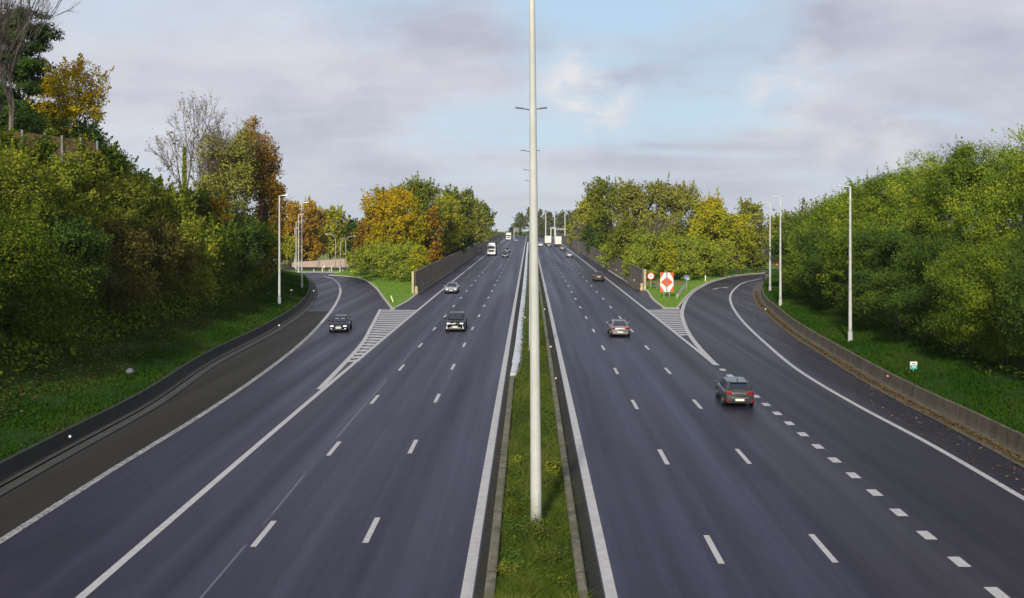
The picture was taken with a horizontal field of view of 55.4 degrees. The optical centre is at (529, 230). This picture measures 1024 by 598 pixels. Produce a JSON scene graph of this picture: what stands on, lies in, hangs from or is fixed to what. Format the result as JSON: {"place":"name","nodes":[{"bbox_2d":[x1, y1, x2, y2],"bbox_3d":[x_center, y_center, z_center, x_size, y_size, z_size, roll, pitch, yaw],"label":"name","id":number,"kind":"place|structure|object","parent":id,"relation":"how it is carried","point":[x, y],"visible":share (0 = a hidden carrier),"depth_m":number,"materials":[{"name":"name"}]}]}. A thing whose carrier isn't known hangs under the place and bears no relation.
{"place":"outdoors","nodes":[
{"label":"outdoors","id":0,"kind":"place"},
{"bbox_2d":[0,214,309,460],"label":"grass bank","id":1,"kind":"structure","parent":0,"point":[27,435],"depth_m":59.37,"materials":[{"name":"green plant"}]},
{"bbox_2d":[0,125,51,208],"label":"shrub","id":2,"kind":"object","parent":1,"relation":"on","point":[5,136],"visible":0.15,"depth_m":71.08,"materials":[{"name":"green plant"}]},
{"bbox_2d":[0,98,52,168],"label":"shrub","id":3,"kind":"object","parent":1,"relation":"on","point":[4,118],"visible":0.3,"depth_m":85.14,"materials":[{"name":"green plant"}]},
{"bbox_2d":[0,138,65,233],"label":"shrub","id":4,"kind":"object","parent":1,"relation":"on","point":[7,175],"visible":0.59,"depth_m":66.34,"materials":[{"name":"green plant"}]},
{"bbox_2d":[0,4,78,133],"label":"pine tree","id":5,"kind":"object","parent":1,"relation":"on","point":[25,79],"visible":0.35,"depth_m":90.81,"materials":[{"name":"green plant"}]},
{"bbox_2d":[0,0,80,143],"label":"bare tree","id":6,"kind":"object","parent":1,"relation":"on","point":[8,75],"visible":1,"depth_m":81.16,"materials":[{"name":"brown plant"}]},
{"bbox_2d":[0,139,87,229],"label":"shrub","id":7,"kind":"object","parent":1,"relation":"on","point":[50,195],"visible":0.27,"depth_m":69.36,"materials":[{"name":"green plant"}]},
{"bbox_2d":[28,120,59,216],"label":"shrub","id":8,"kind":"object","parent":1,"relation":"on","point":[41,150],"visible":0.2,"depth_m":74.83,"materials":[{"name":"green plant"}]},
{"bbox_2d":[1,130,97,163],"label":"timber fence","id":9,"kind":"object","parent":1,"relation":"on","point":[70,145],"visible":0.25,"depth_m":80.85,"materials":[{"name":"brown wood"}]},
{"bbox_2d":[0,189,99,357],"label":"shrub","id":10,"kind":"object","parent":1,"relation":"on","point":[22,253],"visible":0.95,"depth_m":59.24,"materials":[{"name":"green plant"}]},
{"bbox_2d":[13,104,87,172],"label":"shrub","id":11,"kind":"object","parent":1,"relation":"on","point":[37,128],"visible":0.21,"depth_m":87.63,"materials":[{"name":"green plant"}]},
{"bbox_2d":[4,199,114,319],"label":"shrub","id":12,"kind":"object","parent":1,"relation":"on","point":[73,236],"visible":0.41,"depth_m":69.36,"materials":[{"name":"green plant"}]},
{"bbox_2d":[25,52,114,167],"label":"maple tree","id":13,"kind":"object","parent":1,"relation":"on","point":[85,99],"visible":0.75,"depth_m":89.14,"materials":[{"name":"yellow plant"}]},
{"bbox_2d":[32,139,111,281],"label":"shrub","id":14,"kind":"object","parent":1,"relation":"on","point":[61,171],"visible":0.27,"depth_m":73.20,"materials":[{"name":"green plant"}]},
{"bbox_2d":[60,120,118,186],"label":"shrub","id":15,"kind":"object","parent":1,"relation":"on","point":[89,132],"visible":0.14,"depth_m":89.48,"materials":[{"name":"green plant"}]},
{"bbox_2d":[71,138,115,289],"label":"shrub","id":16,"kind":"object","parent":1,"relation":"on","point":[101,175],"visible":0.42,"depth_m":77.41,"materials":[{"name":"green plant"}]},
{"bbox_2d":[69,215,164,313],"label":"shrub","id":17,"kind":"object","parent":1,"relation":"on","point":[119,244],"visible":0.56,"depth_m":77.00,"materials":[{"name":"green plant"}]},
{"bbox_2d":[78,164,159,233],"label":"shrub","id":18,"kind":"object","parent":1,"relation":"on","point":[124,191],"visible":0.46,"depth_m":87.81,"materials":[{"name":"green plant"}]},
{"bbox_2d":[100,140,152,228],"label":"shrub","id":19,"kind":"object","parent":1,"relation":"on","point":[114,152],"visible":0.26,"depth_m":90.96,"materials":[{"name":"green plant"}]},
{"bbox_2d":[0,293,263,422],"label":"fallen leaves","id":20,"kind":"object","parent":1,"relation":"on","point":[101,353],"visible":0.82,"depth_m":63.53,"materials":[{"name":"brown plant"}]},
{"bbox_2d":[0,208,277,385],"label":"undergrowth","id":21,"kind":"object","parent":1,"relation":"on","point":[246,283],"visible":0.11,"depth_m":72.75,"materials":[{"name":"green plant"}]},
{"bbox_2d":[117,216,200,304],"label":"shrub","id":22,"kind":"object","parent":1,"relation":"on","point":[167,257],"visible":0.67,"depth_m":85.86,"materials":[{"name":"green plant"}]},
{"bbox_2d":[135,172,197,245],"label":"shrub","id":23,"kind":"object","parent":1,"relation":"on","point":[158,209],"visible":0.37,"depth_m":100.86,"materials":[{"name":"green plant"}]},
{"bbox_2d":[143,90,231,196],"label":"bare tree","id":24,"kind":"object","parent":1,"relation":"on","point":[184,171],"visible":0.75,"depth_m":126.00,"materials":[{"name":"grey plant"}]},
{"bbox_2d":[158,207,223,304],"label":"shrub","id":25,"kind":"object","parent":1,"relation":"on","point":[203,246],"visible":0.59,"depth_m":94.68,"materials":[{"name":"green plant"}]},
{"bbox_2d":[164,181,226,234],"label":"shrub","id":26,"kind":"object","parent":1,"relation":"on","point":[201,201],"visible":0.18,"depth_m":112.04,"materials":[{"name":"green plant"}]},
{"bbox_2d":[176,212,250,297],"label":"shrub","id":27,"kind":"object","parent":1,"relation":"on","point":[226,239],"visible":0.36,"depth_m":103.44,"materials":[{"name":"green plant"}]},
{"bbox_2d":[169,113,266,222],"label":"bare tree","id":28,"kind":"object","parent":1,"relation":"on","point":[207,163],"visible":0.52,"depth_m":128.02,"materials":[{"name":"brown plant"}]},
{"bbox_2d":[190,125,261,227],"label":"hornbeam tree","id":29,"kind":"object","parent":1,"relation":"on","point":[242,178],"visible":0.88,"depth_m":126.68,"materials":[{"name":"green plant"}]},
{"bbox_2d":[203,219,267,286],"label":"shrub","id":30,"kind":"object","parent":1,"relation":"on","point":[252,235],"visible":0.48,"depth_m":113.78,"materials":[{"name":"green plant"}]},
{"bbox_2d":[233,211,283,280],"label":"shrub","id":31,"kind":"object","parent":1,"relation":"on","point":[268,232],"visible":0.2,"depth_m":124.36,"materials":[{"name":"green plant"}]},
{"bbox_2d":[234,115,290,278],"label":"beech tree","id":32,"kind":"object","parent":1,"relation":"on","point":[266,175],"visible":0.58,"depth_m":133.18,"materials":[{"name":"brown plant"}]},
{"bbox_2d":[286,270,415,306],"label":"grass verge","id":33,"kind":"object","parent":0,"point":[395,292],"depth_m":157.85,"materials":[{"name":"green plant"}]},
{"bbox_2d":[355,239,390,276],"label":"bush","id":34,"kind":"object","parent":33,"relation":"on","point":[368,252],"visible":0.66,"depth_m":177.08,"materials":[{"name":"green plant"}]},
{"bbox_2d":[373,239,405,279],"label":"bush","id":35,"kind":"object","parent":33,"relation":"on","point":[382,259],"visible":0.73,"depth_m":168.92,"materials":[{"name":"green plant"}]},
{"bbox_2d":[358,182,432,276],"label":"maple tree","id":36,"kind":"object","parent":33,"relation":"on","point":[392,222],"visible":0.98,"depth_m":179.94,"materials":[{"name":"yellow plant"}]},
{"bbox_2d":[386,237,425,280],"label":"bush","id":37,"kind":"object","parent":33,"relation":"on","point":[403,255],"visible":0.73,"depth_m":166.37,"materials":[{"name":"green plant"}]},
{"bbox_2d":[406,243,430,274],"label":"bush","id":38,"kind":"object","parent":33,"relation":"on","point":[419,251],"visible":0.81,"depth_m":161.15,"materials":[{"name":"yellow plant"}]},
{"bbox_2d":[393,171,448,244],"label":"broadleaf tree","id":39,"kind":"object","parent":33,"relation":"on","point":[424,192],"visible":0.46,"depth_m":206.57,"materials":[{"name":"green plant"}]},
{"bbox_2d":[417,205,445,263],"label":"maple tree","id":40,"kind":"object","parent":33,"relation":"on","point":[433,247],"visible":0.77,"depth_m":184.86,"materials":[{"name":"orange plant"}]},
{"bbox_2d":[0,236,1023,597],"bbox_3d":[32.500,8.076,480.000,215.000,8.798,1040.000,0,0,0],"label":"road","id":41,"kind":"structure","parent":0,"point":[772,504],"depth_m":42.54,"materials":[{"name":"grey asphalt"}]},
{"bbox_2d":[0,271,313,480],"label":"concrete barrier","id":42,"kind":"object","parent":41,"relation":"on","point":[20,460],"visible":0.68,"depth_m":54.81,"materials":[{"name":"grey concrete"}]},
{"bbox_2d":[0,277,317,495],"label":"gutter","id":43,"kind":"object","parent":41,"relation":"on","point":[41,468],"visible":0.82,"depth_m":55.21,"materials":[{"name":"grey concrete"}]},
{"bbox_2d":[0,323,321,543],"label":"worn edge marking","id":44,"kind":"object","parent":41,"relation":"on","point":[57,504],"visible":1,"depth_m":45.72,"materials":[{"name":"paint"}]},
{"bbox_2d":[0,311,328,537],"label":"road shoulder","id":45,"kind":"object","parent":41,"relation":"on","point":[29,499],"visible":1,"depth_m":51.76},
{"bbox_2d":[444,311,467,330],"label":"off road car","id":46,"kind":"object","parent":41,"relation":"on","point":[456,320],"visible":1,"depth_m":95.29,"materials":[{"name":"black paint"}]},
{"bbox_2d":[412,233,501,292],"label":"noise wall","id":47,"kind":"structure","parent":41,"relation":"on","point":[424,277],"depth_m":185.56,"materials":[{"name":"concrete"}]},
{"bbox_2d":[484,376,513,597],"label":"median wall","id":48,"kind":"structure","parent":41,"relation":"on","point":[491,575],"depth_m":36.19,"materials":[{"name":"concrete"}]},
{"bbox_2d":[474,237,603,597],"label":"median gutter","id":49,"kind":"object","parent":41,"relation":"on","point":[587,547],"visible":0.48,"depth_m":41.27,"materials":[{"name":"concrete"}]},
{"bbox_2d":[510,242,528,375],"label":"metal guardrail","id":50,"kind":"object","parent":49,"relation":"on","point":[515,361],"visible":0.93,"depth_m":94.71,"materials":[{"name":"metal"}]},
{"bbox_2d":[75,236,1023,597],"bbox_3d":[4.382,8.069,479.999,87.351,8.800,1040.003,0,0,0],"label":"road markings","id":51,"kind":"object","parent":41,"relation":"on","point":[679,328],"visible":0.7,"depth_m":46.38,"materials":[{"name":"paint"}]},
{"bbox_2d":[539,280,587,597],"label":"median wall","id":52,"kind":"structure","parent":41,"relation":"on","point":[578,559],"depth_m":38.79,"materials":[{"name":"concrete"}]},
{"bbox_2d":[556,232,645,290],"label":"noise wall","id":53,"kind":"structure","parent":41,"relation":"on","point":[636,277],"depth_m":190.57,"materials":[{"name":"concrete"}]},
{"bbox_2d":[714,377,753,405],"bbox_3d":[12.401,9.538,59.142,2.194,1.700,4.269,0,1,3],"label":"hatchback","id":54,"kind":"object","parent":41,"relation":"on","point":[733,390],"visible":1,"depth_m":57.35,"materials":[{"name":"grey paint"}]},
{"bbox_2d":[753,281,1023,467],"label":"gutter","id":55,"kind":"object","parent":41,"relation":"on","point":[964,425],"visible":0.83,"depth_m":60.98,"materials":[{"name":"concrete"}]},
{"bbox_2d":[739,291,1023,489],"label":"fallen leaves","id":56,"kind":"object","parent":55,"relation":"on","point":[1011,454],"visible":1,"depth_m":59.11,"materials":[{"name":"brown plant"}]},
{"bbox_2d":[761,272,1023,452],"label":"concrete barrier","id":57,"kind":"object","parent":41,"relation":"on","point":[1009,436],"visible":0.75,"depth_m":59.72,"materials":[{"name":"grey concrete"}]},
{"bbox_2d":[0,232,1023,495],"bbox_3d":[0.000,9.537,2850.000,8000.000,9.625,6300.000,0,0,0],"label":"ground","id":58,"kind":"structure","parent":0,"point":[322,256],"depth_m":63.42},
{"bbox_2d":[0,0,1023,231],"label":"sky","id":59,"kind":"structure","parent":0,"point":[758,100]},
{"bbox_2d":[468,254,624,597],"bbox_3d":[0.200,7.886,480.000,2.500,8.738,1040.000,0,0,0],"label":"median ground","id":60,"kind":"structure","parent":0,"point":[563,499],"depth_m":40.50,"materials":[{"name":"green plant"}]},
{"bbox_2d":[529,0,542,525],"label":"lamp mast","id":61,"kind":"object","parent":60,"relation":"on","point":[535,470],"visible":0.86,"depth_m":34.68,"materials":[{"name":"grey metal"}]},
{"bbox_2d":[514,511,560,540],"bbox_3d":[0.178,10.203,33.704,1.400,0.912,1.414,0,0,45],"label":"weed plant","id":62,"kind":"object","parent":60,"relation":"on","point":[532,529],"visible":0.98,"depth_m":33.51,"materials":[{"name":"green plant"}]},
{"bbox_2d":[323,264,776,306],"bbox_3d":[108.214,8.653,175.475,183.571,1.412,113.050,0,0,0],"label":"grass verge","id":63,"kind":"object","parent":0,"point":[773,266],"depth_m":157.85,"materials":[{"name":"green plant"}]},
{"bbox_2d":[605,214,647,264],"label":"shrub","id":64,"kind":"object","parent":63,"relation":"on","point":[619,248],"visible":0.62,"depth_m":194.22,"materials":[{"name":"green plant"}]},
{"bbox_2d":[610,176,655,246],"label":"broadleaf tree","id":65,"kind":"object","parent":63,"relation":"on","point":[630,200],"visible":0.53,"depth_m":202.70,"materials":[{"name":"green plant"}]},
{"bbox_2d":[619,243,657,279],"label":"bush","id":66,"kind":"object","parent":63,"relation":"on","point":[642,256],"visible":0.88,"depth_m":169.09,"materials":[{"name":"green plant"}]},
{"bbox_2d":[622,226,672,275],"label":"bush","id":67,"kind":"object","parent":63,"relation":"on","point":[640,238],"visible":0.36,"depth_m":176.58,"materials":[{"name":"green plant"}]},
{"bbox_2d":[637,172,692,271],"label":"broadleaf tree","id":68,"kind":"object","parent":63,"relation":"on","point":[662,196],"visible":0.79,"depth_m":198.01,"materials":[{"name":"green plant"}]},
{"bbox_2d":[658,239,677,274],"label":"bush","id":69,"kind":"object","parent":63,"relation":"on","point":[667,258],"visible":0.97,"depth_m":169.29,"materials":[{"name":"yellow plant"}]},
{"bbox_2d":[651,229,703,277],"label":"bush","id":70,"kind":"object","parent":63,"relation":"on","point":[680,242],"visible":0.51,"depth_m":174.91,"materials":[{"name":"green plant"}]},
{"bbox_2d":[670,246,701,279],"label":"bush","id":71,"kind":"object","parent":63,"relation":"on","point":[685,259],"visible":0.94,"depth_m":168.84,"materials":[{"name":"green plant"}]},
{"bbox_2d":[665,180,710,249],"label":"broadleaf tree","id":72,"kind":"object","parent":63,"relation":"on","point":[691,198],"visible":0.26,"depth_m":207.03,"materials":[{"name":"green plant"}]},
{"bbox_2d":[688,238,726,277],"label":"bush","id":73,"kind":"object","parent":63,"relation":"on","point":[705,248],"visible":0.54,"depth_m":176.86,"materials":[{"name":"green plant"}]},
{"bbox_2d":[685,187,741,274],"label":"maple tree","id":74,"kind":"object","parent":63,"relation":"on","point":[715,216],"visible":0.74,"depth_m":186.18,"materials":[{"name":"yellow plant"}]},
{"bbox_2d":[703,238,737,275],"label":"bush","id":75,"kind":"object","parent":63,"relation":"on","point":[724,247],"visible":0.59,"depth_m":181.28,"materials":[{"name":"green plant"}]},
{"bbox_2d":[714,211,756,273],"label":"broadleaf tree","id":76,"kind":"object","parent":63,"relation":"on","point":[745,240],"visible":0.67,"depth_m":188.43,"materials":[{"name":"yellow plant"}]},
{"bbox_2d":[729,197,773,268],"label":"broadleaf tree","id":77,"kind":"object","parent":63,"relation":"on","point":[753,209],"visible":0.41,"depth_m":210.02,"materials":[{"name":"green plant"}]},
{"bbox_2d":[277,236,990,269],"bbox_3d":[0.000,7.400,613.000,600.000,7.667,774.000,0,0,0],"label":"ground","id":78,"kind":"structure","parent":0,"point":[338,268],"depth_m":281.38,"materials":[{"name":"green plant"}]},
{"bbox_2d":[275,232,299,268],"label":"maple tree","id":79,"kind":"object","parent":78,"relation":"on","point":[289,251],"visible":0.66,"depth_m":254.24,"materials":[{"name":"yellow plant"}]},
{"bbox_2d":[277,197,315,266],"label":"beech tree","id":80,"kind":"object","parent":78,"relation":"on","point":[291,224],"visible":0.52,"depth_m":298.60,"materials":[{"name":"orange plant"}]},
{"bbox_2d":[295,229,322,261],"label":"maple tree","id":81,"kind":"object","parent":78,"relation":"on","point":[308,237],"visible":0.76,"depth_m":301.74,"materials":[{"name":"orange plant"}]},
{"bbox_2d":[295,195,331,261],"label":"beech tree","id":82,"kind":"object","parent":78,"relation":"on","point":[311,206],"visible":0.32,"depth_m":308.58,"materials":[{"name":"orange plant"}]},
{"bbox_2d":[310,204,349,259],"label":"maple tree","id":83,"kind":"object","parent":78,"relation":"on","point":[333,215],"visible":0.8,"depth_m":312.21,"materials":[{"name":"yellow plant"}]},
{"bbox_2d":[432,188,465,256],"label":"maple tree","id":84,"kind":"object","parent":78,"relation":"on","point":[452,236],"visible":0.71,"depth_m":226.74,"materials":[{"name":"green plant"}]},
{"bbox_2d":[440,183,477,251],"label":"broadleaf tree","id":85,"kind":"object","parent":78,"relation":"on","point":[465,210],"visible":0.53,"depth_m":270.82,"materials":[{"name":"green plant"}]},
{"bbox_2d":[464,197,493,243],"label":"broadleaf tree","id":86,"kind":"object","parent":78,"relation":"on","point":[480,223],"visible":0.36,"depth_m":330.82,"materials":[{"name":"green plant"}]},
{"bbox_2d":[575,192,612,243],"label":"broadleaf tree","id":87,"kind":"object","parent":78,"relation":"on","point":[584,206],"visible":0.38,"depth_m":307.64,"materials":[{"name":"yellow plant"}]},
{"bbox_2d":[583,175,635,249],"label":"broadleaf tree","id":88,"kind":"object","parent":78,"relation":"on","point":[601,189],"visible":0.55,"depth_m":242.99,"materials":[{"name":"green plant"}]},
{"bbox_2d":[762,270,1023,433],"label":"grass bank","id":89,"kind":"structure","parent":0,"point":[926,384],"depth_m":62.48,"materials":[{"name":"green plant"}]},
{"bbox_2d":[764,218,806,283],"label":"robinia tree","id":90,"kind":"object","parent":89,"relation":"on","point":[775,243],"visible":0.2,"depth_m":132.93,"materials":[{"name":"green plant"}]},
{"bbox_2d":[776,218,844,295],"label":"robinia tree","id":91,"kind":"object","parent":89,"relation":"on","point":[798,285],"visible":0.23,"depth_m":116.27,"materials":[{"name":"green plant"}]},
{"bbox_2d":[785,193,860,235],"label":"robinia tree","id":92,"kind":"object","parent":89,"relation":"on","point":[815,217],"visible":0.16,"depth_m":127.77,"materials":[{"name":"green plant"}]},
{"bbox_2d":[788,222,868,306],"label":"robinia tree","id":93,"kind":"object","parent":89,"relation":"on","point":[811,240],"visible":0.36,"depth_m":103.23,"materials":[{"name":"green plant"}]},
{"bbox_2d":[837,185,852,340],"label":"lamp post","id":94,"kind":"object","parent":89,"relation":"on","point":[850,334],"visible":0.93,"depth_m":79.91,"materials":[{"name":"metal"}]},
{"bbox_2d":[817,175,887,284],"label":"robinia tree","id":95,"kind":"object","parent":89,"relation":"on","point":[836,201],"visible":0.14,"depth_m":114.26,"materials":[{"name":"green plant"}]},
{"bbox_2d":[813,215,895,316],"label":"robinia tree","id":96,"kind":"object","parent":89,"relation":"on","point":[836,252],"visible":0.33,"depth_m":91.62,"materials":[{"name":"green plant"}]},
{"bbox_2d":[829,160,938,236],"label":"robinia tree","id":97,"kind":"object","parent":89,"relation":"on","point":[871,203],"visible":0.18,"depth_m":100.15,"materials":[{"name":"green plant"}]},
{"bbox_2d":[834,220,942,329],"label":"robinia tree","id":98,"kind":"object","parent":89,"relation":"on","point":[883,247],"visible":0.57,"depth_m":80.79,"materials":[{"name":"green plant"}]},
{"bbox_2d":[791,264,1023,382],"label":"undergrowth","id":99,"kind":"object","parent":89,"relation":"on","point":[956,348],"visible":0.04,"depth_m":70.32,"materials":[{"name":"green plant"}]},
{"bbox_2d":[871,148,979,278],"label":"robinia tree","id":100,"kind":"object","parent":89,"relation":"on","point":[913,181],"visible":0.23,"depth_m":88.49,"materials":[{"name":"green plant"}]},
{"bbox_2d":[878,219,997,346],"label":"robinia tree","id":101,"kind":"object","parent":89,"relation":"on","point":[908,298],"visible":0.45,"depth_m":70.53,"materials":[{"name":"green plant"}]},
{"bbox_2d":[902,134,1023,282],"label":"robinia tree","id":102,"kind":"object","parent":89,"relation":"on","point":[942,186],"visible":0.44,"depth_m":76.76,"materials":[{"name":"green plant"}]},
{"bbox_2d":[921,223,1023,364],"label":"robinia tree","id":103,"kind":"object","parent":89,"relation":"on","point":[985,265],"visible":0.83,"depth_m":61.98,"materials":[{"name":"green plant"}]},
{"bbox_2d":[939,123,1023,267],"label":"robinia tree","id":104,"kind":"object","parent":89,"relation":"on","point":[992,204],"visible":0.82,"depth_m":68.01,"materials":[{"name":"green plant"}]},
{"bbox_2d":[988,235,1023,355],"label":"robinia tree","id":105,"kind":"object","parent":89,"relation":"on","point":[1019,301],"visible":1,"depth_m":54.61,"materials":[{"name":"green plant"}]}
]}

